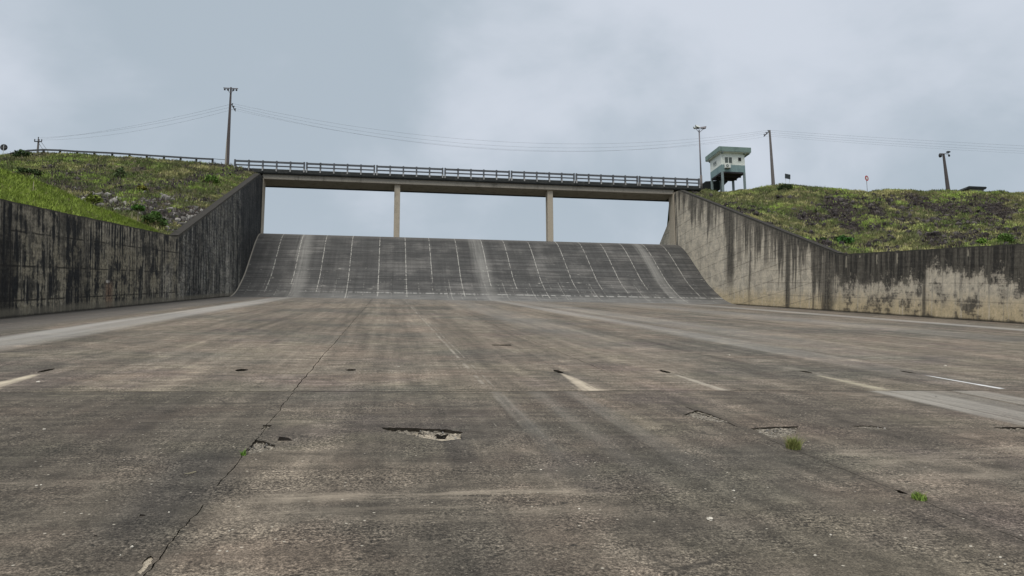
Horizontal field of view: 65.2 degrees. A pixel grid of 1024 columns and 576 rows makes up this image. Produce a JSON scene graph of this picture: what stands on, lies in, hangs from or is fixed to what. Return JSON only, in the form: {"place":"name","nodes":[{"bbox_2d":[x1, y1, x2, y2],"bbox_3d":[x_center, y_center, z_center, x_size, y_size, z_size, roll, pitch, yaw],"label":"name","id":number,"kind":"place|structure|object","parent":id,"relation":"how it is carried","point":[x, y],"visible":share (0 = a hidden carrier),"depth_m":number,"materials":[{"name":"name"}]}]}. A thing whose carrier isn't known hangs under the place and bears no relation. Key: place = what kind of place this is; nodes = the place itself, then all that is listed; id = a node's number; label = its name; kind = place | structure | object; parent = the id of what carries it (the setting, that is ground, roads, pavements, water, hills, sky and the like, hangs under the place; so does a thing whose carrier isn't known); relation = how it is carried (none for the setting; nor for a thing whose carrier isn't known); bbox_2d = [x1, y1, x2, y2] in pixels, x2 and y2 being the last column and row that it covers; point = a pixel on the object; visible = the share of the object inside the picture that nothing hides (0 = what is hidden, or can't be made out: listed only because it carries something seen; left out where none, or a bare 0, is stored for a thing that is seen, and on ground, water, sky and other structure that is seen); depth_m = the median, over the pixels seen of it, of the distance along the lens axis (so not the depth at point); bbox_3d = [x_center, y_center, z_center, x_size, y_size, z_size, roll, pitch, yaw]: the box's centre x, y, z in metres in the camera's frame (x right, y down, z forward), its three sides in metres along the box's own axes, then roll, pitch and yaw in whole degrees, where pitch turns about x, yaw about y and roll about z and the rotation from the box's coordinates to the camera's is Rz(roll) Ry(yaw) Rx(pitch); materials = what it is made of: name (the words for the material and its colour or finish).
{"place":"outdoors","nodes":[
{"label":"outdoors","id":0,"kind":"place"},
{"bbox_2d":[0,151,253,234],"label":"hillside","id":1,"kind":"structure","parent":0,"point":[223,193],"depth_m":69.05,"materials":[{"name":"green plant"}]},
{"bbox_2d":[0,144,7,152],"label":"traffic sign","id":2,"kind":"object","parent":1,"relation":"on","point":[3,147],"visible":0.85,"depth_m":85.42,"materials":[{"name":"metal"}]},
{"bbox_2d":[10,149,32,156],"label":"shrub","id":3,"kind":"object","parent":1,"relation":"on","point":[20,152],"visible":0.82,"depth_m":79.04,"materials":[{"name":"green plant"}]},
{"bbox_2d":[14,167,44,175],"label":"shrub","id":4,"kind":"object","parent":1,"relation":"on","point":[28,170],"visible":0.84,"depth_m":67.70,"materials":[{"name":"green plant"}]},
{"bbox_2d":[34,137,44,151],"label":"utility pole","id":5,"kind":"object","parent":1,"relation":"on","point":[38,141],"visible":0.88,"depth_m":123.00,"materials":[{"name":"concrete"}]},
{"bbox_2d":[83,192,103,203],"bbox_3d":[-30.350,-6.418,58.073,1.328,0.986,1.451,7,-11,-40],"label":"shrub","id":6,"kind":"object","parent":1,"relation":"on","point":[90,198],"visible":0.91,"depth_m":57.83,"materials":[{"name":"green plant"}]},
{"bbox_2d":[8,149,224,163],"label":"guard rail","id":7,"kind":"object","parent":1,"relation":"on","point":[128,154],"visible":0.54,"depth_m":86.22,"materials":[{"name":"metal"}]},
{"bbox_2d":[113,166,126,177],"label":"shrub","id":8,"kind":"object","parent":1,"relation":"on","point":[118,171],"visible":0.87,"depth_m":71.23,"materials":[{"name":"green plant"}]},
{"bbox_2d":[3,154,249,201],"bbox_3d":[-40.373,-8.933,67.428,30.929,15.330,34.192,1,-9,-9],"label":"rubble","id":9,"kind":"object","parent":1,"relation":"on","point":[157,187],"visible":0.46,"depth_m":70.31,"materials":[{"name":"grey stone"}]},
{"bbox_2d":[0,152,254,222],"bbox_3d":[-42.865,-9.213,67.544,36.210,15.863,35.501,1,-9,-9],"label":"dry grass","id":10,"kind":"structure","parent":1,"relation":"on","point":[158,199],"depth_m":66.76,"materials":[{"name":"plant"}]},
{"bbox_2d":[62,187,202,230],"bbox_3d":[-28.670,-5.808,57.828,10.972,6.182,12.804,1,-9,-9],"label":"rubble","id":11,"kind":"object","parent":1,"relation":"on","point":[173,215],"visible":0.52,"depth_m":59.42,"materials":[{"name":"grey stone"}]},
{"bbox_2d":[131,204,145,219],"bbox_3d":[-24.806,-4.766,53.128,0.905,1.694,0.899,1,-9,-9],"label":"sapling","id":12,"kind":"object","parent":1,"relation":"on","point":[137,207],"visible":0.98,"depth_m":53.04,"materials":[{"name":"green plant"}]},
{"bbox_2d":[137,185,147,189],"bbox_3d":[-29.797,-8.038,64.780,0.956,0.599,1.133,1,-9,-9],"label":"shrub","id":13,"kind":"object","parent":1,"relation":"on","point":[142,187],"visible":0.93,"depth_m":64.44,"materials":[{"name":"green plant"}]},
{"bbox_2d":[140,213,167,225],"bbox_3d":[-24.282,-4.570,54.449,1.914,0.972,1.894,1,-9,-9],"label":"shrub","id":14,"kind":"object","parent":1,"relation":"on","point":[154,217],"visible":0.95,"depth_m":53.94,"materials":[{"name":"green plant"}]},
{"bbox_2d":[151,211,161,217],"bbox_3d":[-25.131,-5.143,56.445,0.871,0.641,0.962,1,-9,-9],"label":"shrub","id":15,"kind":"object","parent":1,"relation":"on","point":[155,212],"visible":0.53,"depth_m":56.27,"materials":[{"name":"green plant"}]},
{"bbox_2d":[204,174,219,182],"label":"shrub","id":16,"kind":"object","parent":1,"relation":"on","point":[213,178],"visible":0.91,"depth_m":73.70,"materials":[{"name":"green plant"}]},
{"bbox_2d":[223,87,237,164],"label":"utility pole","id":17,"kind":"object","parent":1,"relation":"on","point":[227,154],"visible":0.98,"depth_m":87.96,"materials":[{"name":"wood"}]},
{"bbox_2d":[231,109,766,150],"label":"overhead wire","id":18,"kind":"object","parent":17,"relation":"attached to","point":[478,147],"visible":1,"depth_m":93.16,"materials":[{"name":"black metal"}]},
{"bbox_2d":[239,109,761,151],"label":"overhead wire","id":19,"kind":"object","parent":17,"relation":"attached to","point":[514,150],"visible":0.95,"depth_m":96.91,"materials":[{"name":"black metal"}]},
{"bbox_2d":[241,105,766,143],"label":"overhead wire","id":20,"kind":"object","parent":17,"relation":"attached to","point":[483,140],"visible":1,"depth_m":93.96,"materials":[{"name":"black metal"}]},
{"bbox_2d":[0,296,1023,575],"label":"floor","id":21,"kind":"structure","parent":0,"point":[552,416],"depth_m":8.14,"materials":[{"name":"concrete"}]},
{"bbox_2d":[0,173,262,318],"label":"retaining wall","id":22,"kind":"structure","parent":21,"relation":"on","point":[52,261],"depth_m":40.48,"materials":[{"name":"concrete"}]},
{"bbox_2d":[278,436,291,440],"bbox_3d":[-2.251,1.496,7.959,0.144,0.040,0.042,1,-9,-9],"label":"concrete fragment","id":23,"kind":"object","parent":21,"relation":"on","point":[284,438],"visible":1,"depth_m":7.94,"materials":[{"name":"grey concrete"}]},
{"bbox_2d":[230,233,735,304],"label":"spillway weir","id":24,"kind":"object","parent":21,"relation":"on","point":[320,266],"visible":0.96,"depth_m":81.34,"materials":[{"name":"concrete"}]},
{"bbox_2d":[233,159,700,244],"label":"road bridge","id":25,"kind":"structure","parent":24,"relation":"on","point":[548,189],"depth_m":91.22,"materials":[{"name":"concrete"}]},
{"bbox_2d":[249,416,885,448],"bbox_3d":[0.816,1.589,8.911,7.063,0.302,1.424,2,-9,-14],"label":"rubble","id":26,"kind":"object","parent":21,"relation":"on","point":[266,444],"visible":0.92,"depth_m":8.63,"materials":[{"name":"grey concrete"}]},
{"bbox_2d":[781,431,802,449],"bbox_3d":[2.812,1.528,8.034,0.284,0.214,0.265,-6,-10,34],"label":"grass tuft","id":27,"kind":"object","parent":21,"relation":"on","point":[793,443],"visible":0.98,"depth_m":8.00,"materials":[{"name":"green plant"}]},
{"bbox_2d":[660,190,1023,323],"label":"retaining wall","id":28,"kind":"structure","parent":21,"relation":"on","point":[737,257],"depth_m":59.46,"materials":[{"name":"concrete"}]},
{"bbox_2d":[911,491,928,500],"bbox_3d":[3.137,1.591,6.163,0.138,0.096,0.170,-4,-9,23],"label":"grass tuft","id":29,"kind":"object","parent":21,"relation":"on","point":[918,496],"visible":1,"depth_m":6.15,"materials":[{"name":"green plant"}]},
{"bbox_2d":[0,0,1023,243],"label":"sky","id":30,"kind":"structure","parent":0,"point":[573,76],"materials":[{"name":"grey"}]},
{"bbox_2d":[667,183,1023,253],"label":"hillside","id":31,"kind":"structure","parent":0,"point":[884,208],"depth_m":84.69,"materials":[{"name":"green plant"}]},
{"bbox_2d":[693,125,705,189],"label":"floodlight mast","id":32,"kind":"object","parent":31,"relation":"on","point":[696,127],"visible":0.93,"depth_m":98.11,"materials":[{"name":"metal"}]},
{"bbox_2d":[703,181,727,190],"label":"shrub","id":33,"kind":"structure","parent":31,"relation":"on","point":[707,185],"depth_m":103.24,"materials":[{"name":"green plant"}]},
{"bbox_2d":[705,146,750,191],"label":"control hut","id":34,"kind":"object","parent":31,"relation":"on","point":[727,163],"visible":0.84,"depth_m":99.74,"materials":[{"name":"paint"}]},
{"bbox_2d":[724,157,732,163],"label":"window","id":35,"kind":"structure","parent":34,"relation":"in","point":[728,160],"depth_m":99.56,"materials":[{"name":"white plastic"}]},
{"bbox_2d":[764,130,774,185],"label":"utility pole","id":36,"kind":"object","parent":31,"relation":"on","point":[771,165],"visible":0.98,"depth_m":100.57,"materials":[{"name":"concrete"}]},
{"bbox_2d":[240,107,763,147],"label":"overhead wire","id":37,"kind":"object","parent":36,"relation":"attached to","point":[494,145],"visible":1,"depth_m":94.92,"materials":[{"name":"black metal"}]},
{"bbox_2d":[771,130,1016,145],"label":"overhead wire","id":38,"kind":"object","parent":36,"relation":"attached to","point":[893,138],"visible":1,"depth_m":104.54,"materials":[{"name":"black metal"}]},
{"bbox_2d":[782,135,1009,150],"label":"overhead wire","id":39,"kind":"object","parent":36,"relation":"attached to","point":[891,143],"visible":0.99,"depth_m":105.81,"materials":[{"name":"black metal"}]},
{"bbox_2d":[771,132,1021,148],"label":"overhead wire","id":40,"kind":"object","parent":36,"relation":"attached to","point":[899,141],"visible":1,"depth_m":105.24,"materials":[{"name":"black metal"}]},
{"bbox_2d":[776,183,793,190],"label":"shrub","id":41,"kind":"object","parent":31,"relation":"on","point":[786,186],"visible":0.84,"depth_m":94.11,"materials":[{"name":"green plant"}]},
{"bbox_2d":[785,174,789,181],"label":"notice board","id":42,"kind":"object","parent":31,"relation":"on","point":[787,176],"visible":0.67,"depth_m":102.17,"materials":[{"name":"black metal"}]},
{"bbox_2d":[833,234,854,242],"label":"shrub","id":43,"kind":"object","parent":31,"relation":"on","point":[844,238],"visible":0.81,"depth_m":67.76,"materials":[{"name":"green plant"}]},
{"bbox_2d":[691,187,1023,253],"bbox_3d":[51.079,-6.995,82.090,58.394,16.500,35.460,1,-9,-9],"label":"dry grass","id":44,"kind":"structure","parent":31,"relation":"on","point":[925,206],"depth_m":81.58,"materials":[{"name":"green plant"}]},
{"bbox_2d":[692,188,1023,253],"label":"rubble","id":45,"kind":"object","parent":31,"relation":"on","point":[897,212],"visible":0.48,"depth_m":80.97,"materials":[{"name":"grey stone"}]},
{"bbox_2d":[939,151,949,189],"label":"lamp pole","id":46,"kind":"object","parent":31,"relation":"on","point":[947,185],"visible":0.99,"depth_m":104.66,"materials":[{"name":"metal"}]},
{"bbox_2d":[957,186,986,191],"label":"shelter","id":47,"kind":"object","parent":31,"relation":"on","point":[977,188],"visible":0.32,"depth_m":111.89,"materials":[{"name":"concrete"}]},
{"bbox_2d":[976,238,987,244],"bbox_3d":[37.669,-3.683,64.189,0.861,0.786,0.925,1,-9,-9],"label":"shrub","id":48,"kind":"object","parent":31,"relation":"on","point":[981,241],"visible":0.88,"depth_m":64.06,"materials":[{"name":"green plant"}]},
{"bbox_2d":[997,232,1015,242],"bbox_3d":[39.872,-4.043,64.653,1.477,1.004,1.355,1,-9,-9],"label":"shrub","id":49,"kind":"object","parent":31,"relation":"on","point":[1006,237],"visible":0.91,"depth_m":64.48,"materials":[{"name":"green plant"}]},
{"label":"grass bank","id":50,"kind":"structure","parent":0,"visible":0},
{"bbox_2d":[0,166,158,231],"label":"grass","id":51,"kind":"structure","parent":50,"relation":"on","point":[40,195],"depth_m":40.23,"materials":[{"name":"green plant"}]}
]}

